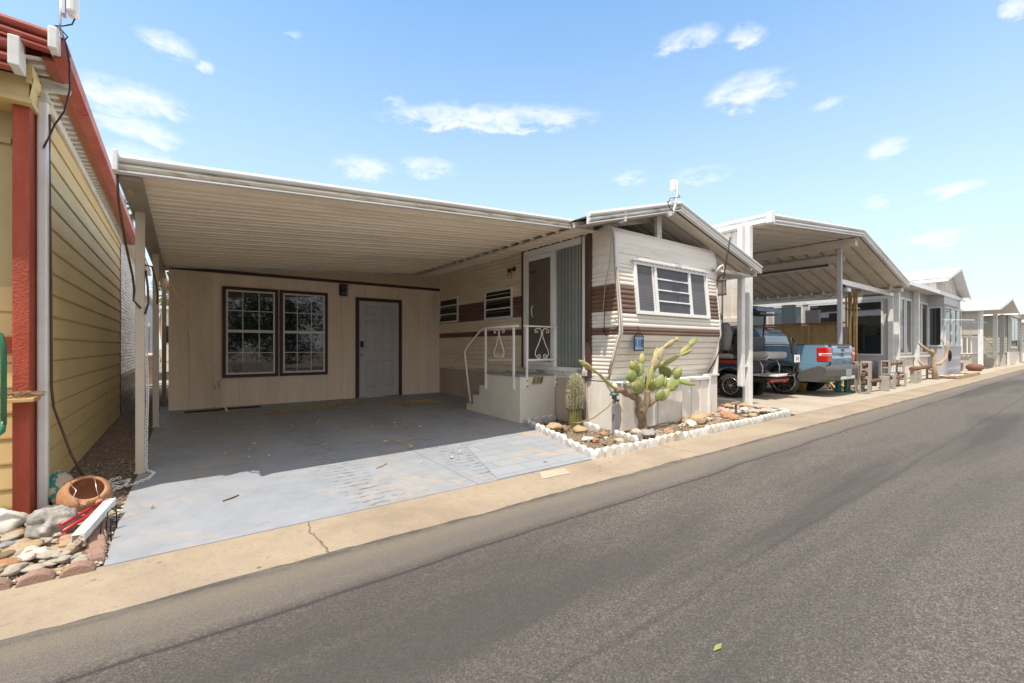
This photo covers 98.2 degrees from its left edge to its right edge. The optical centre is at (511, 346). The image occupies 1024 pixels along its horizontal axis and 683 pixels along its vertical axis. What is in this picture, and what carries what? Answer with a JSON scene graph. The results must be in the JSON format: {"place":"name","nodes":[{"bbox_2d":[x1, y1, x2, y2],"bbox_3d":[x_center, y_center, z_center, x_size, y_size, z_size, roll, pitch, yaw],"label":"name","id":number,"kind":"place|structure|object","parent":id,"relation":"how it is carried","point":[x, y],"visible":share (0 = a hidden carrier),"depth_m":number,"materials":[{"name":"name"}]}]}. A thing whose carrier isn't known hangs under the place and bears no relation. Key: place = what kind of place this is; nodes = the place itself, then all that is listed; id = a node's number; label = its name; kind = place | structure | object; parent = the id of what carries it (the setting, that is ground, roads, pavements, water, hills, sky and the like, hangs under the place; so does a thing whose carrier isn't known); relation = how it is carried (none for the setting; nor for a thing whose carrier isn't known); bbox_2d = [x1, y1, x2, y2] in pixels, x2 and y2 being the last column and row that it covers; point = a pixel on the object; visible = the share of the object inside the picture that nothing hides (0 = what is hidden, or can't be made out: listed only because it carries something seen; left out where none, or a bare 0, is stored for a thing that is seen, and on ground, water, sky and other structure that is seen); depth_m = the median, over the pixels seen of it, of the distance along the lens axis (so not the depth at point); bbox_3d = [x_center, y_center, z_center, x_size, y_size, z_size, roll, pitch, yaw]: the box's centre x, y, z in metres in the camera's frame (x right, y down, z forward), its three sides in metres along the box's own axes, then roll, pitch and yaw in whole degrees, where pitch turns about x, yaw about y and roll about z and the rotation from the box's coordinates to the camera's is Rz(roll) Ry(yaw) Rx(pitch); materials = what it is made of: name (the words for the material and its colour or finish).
{"place":"outdoors","nodes":[
{"label":"outdoors","id":0,"kind":"place"},
{"bbox_2d":[69,372,168,556],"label":"side yard","id":1,"kind":"structure","parent":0,"point":[130,408],"depth_m":4.95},
{"bbox_2d":[6,507,113,583],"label":"rock bed soil","id":2,"kind":"object","parent":1,"relation":"on","point":[56,569],"visible":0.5,"depth_m":2.64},
{"bbox_2d":[0,333,6,435],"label":"tube frame","id":3,"kind":"object","parent":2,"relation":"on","point":[3,384],"visible":1,"depth_m":2.62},
{"bbox_2d":[0,557,21,564],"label":"rock","id":4,"kind":"object","parent":2,"relation":"on","point":[12,560],"visible":0.63,"depth_m":2.35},
{"bbox_2d":[0,508,28,534],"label":"boulder","id":5,"kind":"object","parent":2,"relation":"on","point":[10,520],"visible":0.84,"depth_m":2.79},
{"bbox_2d":[0,562,29,576],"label":"rock","id":6,"kind":"object","parent":2,"relation":"on","point":[12,569],"visible":0.97,"depth_m":2.28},
{"bbox_2d":[1,539,43,551],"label":"rock","id":7,"kind":"object","parent":2,"relation":"on","point":[36,542],"visible":0.66,"depth_m":2.54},
{"bbox_2d":[17,552,36,561],"bbox_3d":[-2.649,1.147,2.414,0.098,0.039,0.082,0,0,10],"label":"rock","id":8,"kind":"object","parent":2,"relation":"on","point":[27,556],"visible":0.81,"depth_m":2.40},
{"bbox_2d":[20,563,45,572],"bbox_3d":[-2.501,1.160,2.320,0.102,0.037,0.072,0,0,-6],"label":"rock","id":9,"kind":"object","parent":2,"relation":"on","point":[27,569],"visible":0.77,"depth_m":2.31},
{"bbox_2d":[35,549,61,558],"bbox_3d":[-2.566,1.155,2.456,0.100,0.052,0.088,0,0,14],"label":"rock","id":10,"kind":"object","parent":2,"relation":"on","point":[46,554],"visible":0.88,"depth_m":2.44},
{"bbox_2d":[24,504,77,539],"bbox_3d":[-2.899,1.109,2.800,0.193,0.218,0.255,0,-6,30],"label":"boulder","id":11,"kind":"object","parent":2,"relation":"on","point":[47,520],"visible":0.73,"depth_m":2.74,"materials":[{"name":"stone"}]},
{"bbox_2d":[62,545,80,554],"bbox_3d":[-2.527,1.160,2.527,0.085,0.050,0.096,0,0,6],"label":"rock","id":12,"kind":"object","parent":2,"relation":"on","point":[73,548],"visible":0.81,"depth_m":2.52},
{"bbox_2d":[71,498,115,542],"bbox_3d":[-2.630,1.083,2.804,0.056,0.060,0.645,0,0,-30],"label":"gutter offcut","id":13,"kind":"object","parent":12,"relation":"on","point":[91,522],"visible":1,"depth_m":2.75,"materials":[{"name":"white metal"}]},
{"bbox_2d":[59,500,103,533],"bbox_3d":[-2.782,1.097,2.891,0.078,0.067,0.427,0,0,-9],"label":"red hoop","id":14,"kind":"object","parent":2,"relation":"on","point":[72,525],"visible":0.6,"depth_m":2.83,"materials":[{"name":"plastic"}]},
{"bbox_2d":[56,476,112,511],"bbox_3d":[-3.052,1.068,3.173,0.295,0.272,0.284,0,0,-37],"label":"terracotta bowl","id":15,"kind":"object","parent":2,"relation":"on","point":[84,487],"visible":0.75,"depth_m":3.19,"materials":[{"name":"ceramic"}]},
{"bbox_2d":[70,477,102,513],"bbox_3d":[-2.992,1.052,3.116,0.159,0.219,0.160,0,0,33],"label":"clay ornament","id":16,"kind":"object","parent":15,"relation":"hanging from","point":[84,504],"visible":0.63,"depth_m":3.07,"materials":[{"name":"ceramic"}]},
{"bbox_2d":[83,546,104,566],"bbox_3d":[-2.354,1.182,2.498,0.145,0.096,0.070,0,-3,35],"label":"edging brick","id":17,"kind":"object","parent":2,"relation":"on","point":[94,554],"visible":0.61,"depth_m":2.47,"materials":[{"name":"pink concrete"}]},
{"bbox_2d":[85,539,105,553],"bbox_3d":[-2.430,1.182,2.589,0.145,0.096,0.070,0,-4,36],"label":"edging brick","id":18,"kind":"object","parent":2,"relation":"on","point":[96,543],"visible":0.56,"depth_m":2.57,"materials":[{"name":"pink concrete"}]},
{"bbox_2d":[85,533,106,546],"bbox_3d":[-2.510,1.182,2.674,0.145,0.096,0.070,0,3,33],"label":"edging brick","id":19,"kind":"object","parent":2,"relation":"on","point":[94,537],"visible":0.41,"depth_m":2.66,"materials":[{"name":"pink concrete"}]},
{"bbox_2d":[0,13,150,513],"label":"yellow house","id":20,"kind":"structure","parent":1,"relation":"on","point":[87,239],"depth_m":3.21,"materials":[{"name":"wood"}]},
{"bbox_2d":[7,390,46,402],"bbox_3d":[-3.490,0.327,2.820,0.769,0.076,0.206,0,0,-37],"label":"wall shelf","id":21,"kind":"object","parent":20,"relation":"attached to","point":[21,396],"depth_m":2.94,"materials":[{"name":"brown wood"}]},
{"bbox_2d":[43,31,70,147],"bbox_3d":[-3.146,-1.755,3.094,0.449,0.674,0.103,0,0,32],"label":"roof cable","id":22,"kind":"object","parent":20,"relation":"attached to","point":[66,102],"visible":1,"depth_m":3.12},
{"bbox_2d":[48,114,83,475],"bbox_3d":[-3.365,-0.309,3.343,0.068,2.744,0.284,0,0,1],"label":"wall cable","id":23,"kind":"object","parent":20,"relation":"attached to","point":[51,342],"depth_m":3.24,"materials":[{"name":"rubber"}]},
{"bbox_2d":[54,0,79,39],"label":"roof antenna","id":24,"kind":"object","parent":20,"relation":"attached to","point":[71,8],"visible":0.93,"depth_m":3.00,"materials":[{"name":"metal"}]},
{"bbox_2d":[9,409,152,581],"bbox_3d":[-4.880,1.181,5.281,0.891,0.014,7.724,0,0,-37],"label":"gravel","id":25,"kind":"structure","parent":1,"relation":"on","point":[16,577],"depth_m":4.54,"materials":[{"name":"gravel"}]},
{"bbox_2d":[48,470,72,503],"bbox_3d":[-3.332,1.045,3.279,0.155,0.250,0.134,0,0,-37],"label":"painted stone","id":26,"kind":"object","parent":25,"relation":"on","point":[58,479],"visible":0.45,"depth_m":3.26,"materials":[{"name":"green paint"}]},
{"bbox_2d":[121,244,151,411],"bbox_3d":[-9.319,-0.420,9.120,2.740,3.240,5.440,0,0,-37],"label":"trailer","id":27,"kind":"object","parent":1,"relation":"on","point":[127,350],"visible":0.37,"depth_m":8.76,"materials":[{"name":"metal"}]},
{"bbox_2d":[145,291,152,352],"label":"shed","id":28,"kind":"structure","parent":1,"relation":"on","point":[150,328],"depth_m":16.30,"materials":[{"name":"white metal"}]},
{"bbox_2d":[145,353,159,384],"bbox_3d":[-10.912,0.665,13.319,0.540,0.970,0.540,0,0,-37],"label":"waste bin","id":29,"kind":"object","parent":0,"point":[150,361],"visible":0.27,"depth_m":13.17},
{"bbox_2d":[104,392,591,566],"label":"carport slab","id":30,"kind":"structure","parent":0,"point":[193,482],"depth_m":4.34,"materials":[{"name":"concrete"}]},
{"bbox_2d":[166,272,227,411],"bbox_3d":[-5.156,-0.077,7.270,0.955,2.293,0.022,0,0,-4],"label":"tie rod","id":31,"kind":"object","parent":30,"relation":"on","point":[196,340],"visible":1,"depth_m":7.26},
{"bbox_2d":[184,406,260,412],"bbox_3d":[-4.889,1.062,7.531,1.090,0.025,0.200,0,0,-37],"label":"rubber strip","id":32,"kind":"object","parent":30,"relation":"on","point":[218,409],"visible":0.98,"depth_m":7.49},
{"bbox_2d":[167,265,439,410],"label":"room addition","id":33,"kind":"structure","parent":30,"relation":"on","point":[268,336],"depth_m":8.49,"materials":[{"name":"beige wood"}]},
{"bbox_2d":[222,286,277,377],"bbox_3d":[-4.715,-0.260,8.018,0.878,1.610,0.038,0,0,-37],"label":"window","id":34,"kind":"structure","parent":33,"relation":"in","point":[249,315],"depth_m":8.01,"materials":[{"name":"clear glass"}]},
{"bbox_2d":[280,290,327,375],"bbox_3d":[-4.002,-0.260,8.553,0.855,1.610,0.031,0,0,-37],"label":"window","id":35,"kind":"structure","parent":33,"relation":"in","point":[303,315],"depth_m":8.55,"materials":[{"name":"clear glass"}]},
{"bbox_2d":[359,301,398,396],"bbox_3d":[-2.798,0.040,9.406,0.855,1.990,0.100,0,0,-37],"label":"door","id":36,"kind":"structure","parent":33,"relation":"in","point":[378,321],"depth_m":9.42,"materials":[{"name":"wood"}]},
{"bbox_2d":[150,398,546,506],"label":"fallen leaves","id":37,"kind":"object","parent":30,"relation":"on","point":[412,401],"visible":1,"depth_m":7.52,"materials":[{"name":"brown plant"}]},
{"bbox_2d":[112,149,597,474],"bbox_3d":[-3.172,-0.323,7.967,5.195,2.974,8.430,0,0,-37],"label":"carport","id":38,"kind":"object","parent":30,"relation":"on","point":[189,214],"visible":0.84,"depth_m":5.12,"materials":[{"name":"white metal"}]},
{"bbox_2d":[115,174,140,308],"bbox_3d":[-3.087,-0.785,3.581,0.065,0.881,1.125,0,0,-35],"label":"post cable","id":39,"kind":"object","parent":38,"relation":"attached to","point":[122,227],"visible":1,"depth_m":3.47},
{"bbox_2d":[107,300,154,491],"bbox_3d":[-3.330,0.382,3.836,0.365,1.621,0.500,0,0,-12],"label":"plastic chain","id":40,"kind":"object","parent":38,"relation":"hanging from","point":[116,487],"visible":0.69,"depth_m":4.06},
{"bbox_2d":[144,264,157,313],"bbox_3d":[-3.715,-0.528,4.621,0.075,0.460,1.350,0,0,-35],"label":"post cable","id":41,"kind":"object","parent":38,"relation":"attached to","point":[147,285],"visible":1,"depth_m":4.07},
{"bbox_2d":[464,325,556,422],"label":"entry steps","id":42,"kind":"structure","parent":30,"relation":"on","point":[517,396],"depth_m":6.98,"materials":[{"name":"white paint"}]},
{"bbox_2d":[468,425,591,478],"bbox_3d":[0.032,1.169,5.275,1.167,0.043,2.315,0,0,-20],"label":"paver patch","id":43,"kind":"object","parent":30,"relation":"on","point":[522,449],"visible":1,"depth_m":4.92,"materials":[{"name":"concrete"}]},
{"bbox_2d":[564,439,595,458],"bbox_3d":[0.763,1.158,5.039,0.060,0.118,0.643,-6,3,-20],"label":"edging block","id":44,"kind":"object","parent":30,"relation":"on","point":[582,449],"depth_m":4.95,"materials":[{"name":"white paint"}]},
{"bbox_2d":[14,349,1008,584],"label":"ground","id":45,"kind":"structure","parent":0,"point":[165,403],"depth_m":10.77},
{"bbox_2d":[0,577,13,590],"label":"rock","id":46,"kind":"object","parent":45,"relation":"on","point":[6,583],"visible":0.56,"depth_m":2.20,"materials":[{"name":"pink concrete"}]},
{"bbox_2d":[146,279,168,361],"bbox_3d":[-27.011,-2.129,34.669,2.728,6.714,2.900,0,0,9],"label":"palm tree","id":47,"kind":"object","parent":45,"relation":"on","point":[167,292],"visible":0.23,"depth_m":34.39,"materials":[{"name":"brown wood"}]},
{"bbox_2d":[159,306,168,371],"bbox_3d":[-16.951,-0.375,24.656,4.150,3.150,6.200,0,0,-37],"label":"trailer","id":48,"kind":"object","parent":45,"relation":"on","point":[167,336],"visible":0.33,"depth_m":21.30,"materials":[{"name":"white"}]},
{"bbox_2d":[413,201,762,430],"bbox_3d":[0.374,-0.507,10.333,4.680,3.455,8.369,0,0,-37],"label":"trailer home","id":49,"kind":"object","parent":45,"relation":"on","point":[670,269],"visible":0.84,"depth_m":7.06,"materials":[{"name":"beige"}]},
{"bbox_2d":[439,295,458,323],"bbox_3d":[-1.413,-0.825,9.950,0.065,0.570,0.870,0,0,-37],"label":"side window","id":50,"kind":"structure","parent":49,"relation":"in","point":[448,303],"depth_m":9.91,"materials":[{"name":"white glass"}]},
{"bbox_2d":[484,286,512,319],"bbox_3d":[-0.255,-0.815,8.393,0.065,0.570,0.910,0,0,-37],"label":"side window","id":51,"kind":"structure","parent":49,"relation":"in","point":[509,303],"depth_m":8.36,"materials":[{"name":"white glass"}]},
{"bbox_2d":[523,236,584,371],"bbox_3d":[0.650,-0.630,7.134,0.118,2.020,1.470,0,0,-37],"label":"sliding door","id":52,"kind":"structure","parent":49,"relation":"in","point":[553,291],"depth_m":7.07,"materials":[{"name":"white plastic"}]},
{"bbox_2d":[572,267,621,423],"bbox_3d":[1.165,0.004,6.115,0.672,2.210,0.360,0,0,21],"label":"corner cable","id":53,"kind":"object","parent":49,"relation":"attached to","point":[614,353],"visible":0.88,"depth_m":6.05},
{"bbox_2d":[634,326,643,350],"bbox_3d":[1.778,-0.116,6.249,0.205,0.352,0.033,0,0,-37],"label":"number plaque","id":54,"kind":"object","parent":49,"relation":"attached to","point":[638,343],"visible":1,"depth_m":6.24,"materials":[{"name":"blue metal"}]},
{"bbox_2d":[632,260,710,318],"bbox_3d":[2.507,-0.848,6.861,1.905,0.765,0.127,0,0,-37],"label":"front window","id":55,"kind":"structure","parent":49,"relation":"in","point":[660,290],"depth_m":6.78,"materials":[{"name":"white plastic"}]},
{"bbox_2d":[667,179,679,216],"bbox_3d":[2.328,-2.169,6.476,0.329,0.582,0.116,0,0,-43],"label":"roof antenna","id":56,"kind":"object","parent":49,"relation":"attached to","point":[673,184],"visible":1,"depth_m":6.51,"materials":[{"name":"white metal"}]},
{"bbox_2d":[708,237,730,371],"bbox_3d":[3.555,-0.704,7.598,0.364,2.294,0.110,0,0,33],"label":"corner wire","id":57,"kind":"object","parent":49,"relation":"hanging from","point":[722,306],"visible":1,"depth_m":7.59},
{"bbox_2d":[716,275,727,295],"bbox_3d":[3.609,-1.065,7.654,0.150,0.350,0.150,0,0,-37],"label":"hanging lantern","id":58,"kind":"object","parent":49,"relation":"hanging from","point":[721,286],"visible":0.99,"depth_m":7.61,"materials":[{"name":"beige glass"}]},
{"bbox_2d":[0,369,1023,682],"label":"road","id":59,"kind":"structure","parent":0,"point":[880,545],"depth_m":2.19,"materials":[{"name":"asphalt"}]},
{"bbox_2d":[0,365,1023,639],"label":"concrete strip","id":60,"kind":"object","parent":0,"point":[56,601],"depth_m":2.82,"materials":[{"name":"concrete"}]},
{"bbox_2d":[15,568,56,587],"bbox_3d":[-2.437,1.197,2.273,0.145,0.096,0.070,0,3,-39],"label":"edging brick","id":61,"kind":"object","parent":60,"relation":"on","point":[35,576],"visible":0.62,"depth_m":2.26,"materials":[{"name":"pink concrete"}]},
{"bbox_2d":[58,560,96,578],"bbox_3d":[-2.311,1.197,2.363,0.145,0.096,0.070,0,1,-37],"label":"edging brick","id":62,"kind":"object","parent":60,"relation":"on","point":[78,567],"visible":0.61,"depth_m":2.35,"materials":[{"name":"pink concrete"}]},
{"bbox_2d":[540,468,568,478],"bbox_3d":[0.391,1.196,4.207,0.401,0.001,0.187,0,0,-33],"label":"concrete patch","id":63,"kind":"object","parent":60,"relation":"on","point":[552,473],"visible":1,"depth_m":4.19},
{"bbox_2d":[594,443,629,458],"bbox_3d":[1.107,1.156,4.918,0.543,0.118,0.060,-1,-1,-37],"label":"edging block","id":64,"kind":"object","parent":60,"relation":"on","point":[613,450],"depth_m":4.88,"materials":[{"name":"white paint"}]},
{"bbox_2d":[0,0,1023,348],"label":"sky","id":65,"kind":"structure","parent":0,"point":[901,122],"materials":[{"name":"blue"}]},
{"bbox_2d":[540,408,763,449],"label":"planting bed soil","id":66,"kind":"structure","parent":0,"point":[661,427],"depth_m":6.04,"materials":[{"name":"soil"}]},
{"bbox_2d":[525,419,544,433],"bbox_3d":[0.323,1.122,6.256,0.060,0.118,0.644,-4,1,-19],"label":"edging block","id":67,"kind":"object","parent":66,"relation":"on","point":[534,425],"depth_m":6.16,"materials":[{"name":"white paint"}]},
{"bbox_2d":[525,414,555,423],"bbox_3d":[0.448,1.122,6.841,0.623,0.118,0.060,0,6,-40],"label":"edging block","id":68,"kind":"object","parent":66,"relation":"on","point":[542,419],"depth_m":6.85,"materials":[{"name":"white paint"}]},
{"bbox_2d":[543,428,566,444],"bbox_3d":[0.541,1.134,5.648,0.060,0.118,0.643,-4,0,-19],"label":"edging block","id":69,"kind":"object","parent":66,"relation":"on","point":[557,436],"depth_m":5.57,"materials":[{"name":"white paint"}]},
{"bbox_2d":[565,372,585,428],"bbox_3d":[0.915,0.764,6.439,0.346,0.832,0.344,0,0,-37],"label":"barrel cactus","id":70,"kind":"object","parent":66,"relation":"on","point":[574,394],"visible":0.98,"depth_m":6.36,"materials":[{"name":"plant"}]},
{"bbox_2d":[581,420,599,430],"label":"edging block","id":71,"kind":"object","parent":66,"relation":"on","point":[591,426],"depth_m":6.28,"materials":[{"name":"white paint"}]},
{"bbox_2d":[609,383,618,429],"bbox_3d":[1.372,0.840,5.955,0.128,0.720,0.136,0,0,16],"label":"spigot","id":72,"kind":"object","parent":66,"relation":"on","point":[613,394],"visible":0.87,"depth_m":5.94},
{"bbox_2d":[611,429,638,441],"bbox_3d":[1.430,1.147,5.651,0.060,0.118,0.475,-2,2,-25],"label":"edging block","id":73,"kind":"object","parent":66,"relation":"on","point":[628,436],"depth_m":5.59,"materials":[{"name":"white paint"}]},
{"bbox_2d":[579,337,696,429],"bbox_3d":[1.777,0.538,6.025,2.669,1.389,0.374,0,0,-37],"label":"prickly pear","id":74,"kind":"object","parent":66,"relation":"on","point":[640,385],"visible":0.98,"depth_m":6.06,"materials":[{"name":"green plant"}]},
{"bbox_2d":[627,438,657,451],"bbox_3d":[1.540,1.170,5.258,0.543,0.118,0.060,0,-1,-38],"label":"edging block","id":75,"kind":"object","parent":66,"relation":"on","point":[642,444],"depth_m":5.23,"materials":[{"name":"white paint"}]},
{"bbox_2d":[655,431,683,444],"bbox_3d":[1.995,1.159,5.615,0.583,0.118,0.060,-2,2,-39],"label":"edging block","id":76,"kind":"object","parent":66,"relation":"on","point":[671,437],"depth_m":5.58,"materials":[{"name":"white concrete"}]},
{"bbox_2d":[683,428,707,438],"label":"edging block","id":77,"kind":"object","parent":66,"relation":"on","point":[695,433],"depth_m":5.92,"materials":[{"name":"white paint"}]},
{"bbox_2d":[688,415,706,424],"bbox_3d":[2.797,1.102,6.702,0.268,0.156,0.317,0,0,42],"label":"rock","id":78,"kind":"object","parent":66,"relation":"on","point":[700,419],"visible":0.78,"depth_m":6.58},
{"bbox_2d":[704,423,727,433],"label":"edging block","id":79,"kind":"object","parent":66,"relation":"on","point":[713,428],"depth_m":6.27,"materials":[{"name":"white paint"}]},
{"bbox_2d":[726,419,745,429],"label":"edging block","id":80,"kind":"object","parent":66,"relation":"on","point":[736,424],"depth_m":6.61,"materials":[{"name":"white paint"}]},
{"bbox_2d":[589,361,1023,414],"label":"neighbour driveway","id":81,"kind":"structure","parent":0,"point":[799,402],"depth_m":10.66,"materials":[{"name":"concrete"}]},
{"bbox_2d":[707,306,799,397],"bbox_3d":[5.254,0.134,11.222,1.330,2.158,3.355,0,0,-37],"label":"golf cart","id":82,"kind":"object","parent":81,"relation":"on","point":[763,376],"visible":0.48,"depth_m":10.41,"materials":[{"name":"metal"}]},
{"bbox_2d":[719,323,732,349],"bbox_3d":[5.145,-0.250,10.670,0.242,0.660,0.322,0,0,-15],"label":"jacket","id":83,"kind":"object","parent":82,"relation":"hanging from","point":[727,343],"visible":0.78,"depth_m":10.56,"materials":[{"name":"grey fabric"}]},
{"bbox_2d":[719,327,857,393],"bbox_3d":[6.641,0.328,12.735,2.062,1.745,4.980,0,0,-37],"label":"pickup truck","id":84,"kind":"object","parent":81,"relation":"on","point":[820,366],"visible":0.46,"depth_m":10.93,"materials":[{"name":"blue paint"}]},
{"bbox_2d":[712,211,909,404],"bbox_3d":[5.248,-0.975,16.329,10.480,4.370,12.250,0,0,-37],"label":"gabled carport","id":85,"kind":"object","parent":81,"relation":"on","point":[768,241],"visible":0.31,"depth_m":12.30,"materials":[{"name":"white metal"}]},
{"bbox_2d":[757,264,832,275],"bbox_3d":[8.248,-2.428,14.928,0.060,0.105,4.300,0,0,-37],"label":"strip light","id":86,"kind":"object","parent":85,"relation":"hanging from","point":[797,269],"visible":0.5,"depth_m":13.98,"materials":[{"name":"grey plastic"}]},
{"bbox_2d":[721,266,970,380],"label":"grey house","id":87,"kind":"structure","parent":81,"relation":"on","point":[892,327],"depth_m":16.98,"materials":[{"name":"white metal"}]},
{"bbox_2d":[753,312,767,326],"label":"window","id":88,"kind":"structure","parent":87,"relation":"in","point":[757,320],"depth_m":18.81,"materials":[{"name":"glass"}]},
{"bbox_2d":[731,322,844,343],"bbox_3d":[10.453,0.065,17.785,1.310,1.870,5.150,0,0,-37],"label":"bamboo railing","id":89,"kind":"object","parent":87,"relation":"attached to","point":[807,333],"visible":0.27,"depth_m":16.27,"materials":[{"name":"brown wood"}]},
{"bbox_2d":[782,304,795,323],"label":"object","id":90,"kind":"object","parent":89,"relation":"on","point":[788,314],"visible":0.86,"depth_m":16.79,"materials":[{"name":"paint"}]},
{"bbox_2d":[805,310,820,322],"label":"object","id":91,"kind":"object","parent":89,"relation":"on","point":[812,316],"visible":0.93,"depth_m":16.16,"materials":[{"name":"paint"}]},
{"bbox_2d":[773,305,802,325],"bbox_3d":[11.159,-1.220,17.968,0.040,0.840,1.100,0,0,-37],"label":"window","id":92,"kind":"structure","parent":87,"relation":"in","point":[777,319],"depth_m":17.71,"materials":[{"name":"glass"}]},
{"bbox_2d":[808,303,836,324],"bbox_3d":[11.935,-1.220,16.925,0.040,0.840,1.100,0,0,-37],"label":"window","id":93,"kind":"structure","parent":87,"relation":"in","point":[828,311],"depth_m":16.89,"materials":[{"name":"glass"}]},
{"bbox_2d":[852,300,882,354],"bbox_3d":[12.693,-0.670,15.906,0.040,1.940,0.960,0,0,-37],"label":"window","id":94,"kind":"structure","parent":87,"relation":"in","point":[870,313],"depth_m":15.81,"materials":[{"name":"glass"}]},
{"bbox_2d":[900,297,904,354],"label":"window","id":95,"kind":"structure","parent":87,"relation":"in","point":[902,300],"depth_m":16.22,"materials":[{"name":"glass"}]},
{"bbox_2d":[905,298,911,353],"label":"window","id":96,"kind":"structure","parent":87,"relation":"in","point":[908,302],"depth_m":16.71,"materials":[{"name":"glass"}]},
{"bbox_2d":[921,302,927,353],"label":"window","id":97,"kind":"structure","parent":87,"relation":"in","point":[924,306],"depth_m":18.16,"materials":[{"name":"glass"}]},
{"bbox_2d":[928,307,941,345],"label":"window","id":98,"kind":"structure","parent":87,"relation":"in","point":[934,313],"depth_m":18.34,"materials":[{"name":"glass"}]},
{"bbox_2d":[944,306,951,345],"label":"window","id":99,"kind":"structure","parent":87,"relation":"in","point":[947,310],"depth_m":18.45,"materials":[{"name":"glass"}]},
{"bbox_2d":[952,308,960,345],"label":"window","id":100,"kind":"structure","parent":87,"relation":"in","point":[956,314],"depth_m":19.47,"materials":[{"name":"glass"}]},
{"bbox_2d":[844,289,859,383],"bbox_3d":[11.129,-0.337,14.524,0.400,3.074,0.330,0,0,-37],"label":"pole bundle","id":101,"kind":"object","parent":81,"relation":"on","point":[855,308],"visible":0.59,"depth_m":14.48,"materials":[{"name":"brown wood"}]},
{"bbox_2d":[859,377,870,393],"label":"concrete block","id":102,"kind":"object","parent":81,"relation":"on","point":[861,385],"depth_m":11.34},
{"bbox_2d":[864,360,877,385],"bbox_3d":[10.959,0.810,13.581,0.400,0.780,0.400,0,0,-37],"label":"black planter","id":103,"kind":"object","parent":81,"relation":"on","point":[874,369],"visible":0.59,"depth_m":13.40,"materials":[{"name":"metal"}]},
{"bbox_2d":[879,376,889,390],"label":"concrete block","id":104,"kind":"object","parent":81,"relation":"on","point":[884,384],"depth_m":11.98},
{"bbox_2d":[917,341,948,379],"bbox_3d":[15.552,0.495,16.277,1.444,1.440,0.288,0,0,-11],"label":"driftwood","id":105,"kind":"object","parent":81,"relation":"on","point":[933,368],"visible":0.95,"depth_m":16.20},
{"bbox_2d":[961,296,1020,368],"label":"beige house","id":106,"kind":"structure","parent":81,"relation":"on","point":[972,349],"depth_m":24.86,"materials":[{"name":"paint"}]},
{"bbox_2d":[835,380,850,391],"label":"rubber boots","id":107,"kind":"object","parent":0,"point":[838,388],"visible":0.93,"depth_m":11.78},
{"bbox_2d":[973,299,1023,364],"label":"olive house","id":108,"kind":"structure","parent":0,"point":[1013,340],"depth_m":30.22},
{"bbox_2d":[1010,317,1017,347],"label":"window","id":109,"kind":"structure","parent":108,"relation":"in","point":[1013,322],"depth_m":30.66,"materials":[{"name":"glass"}]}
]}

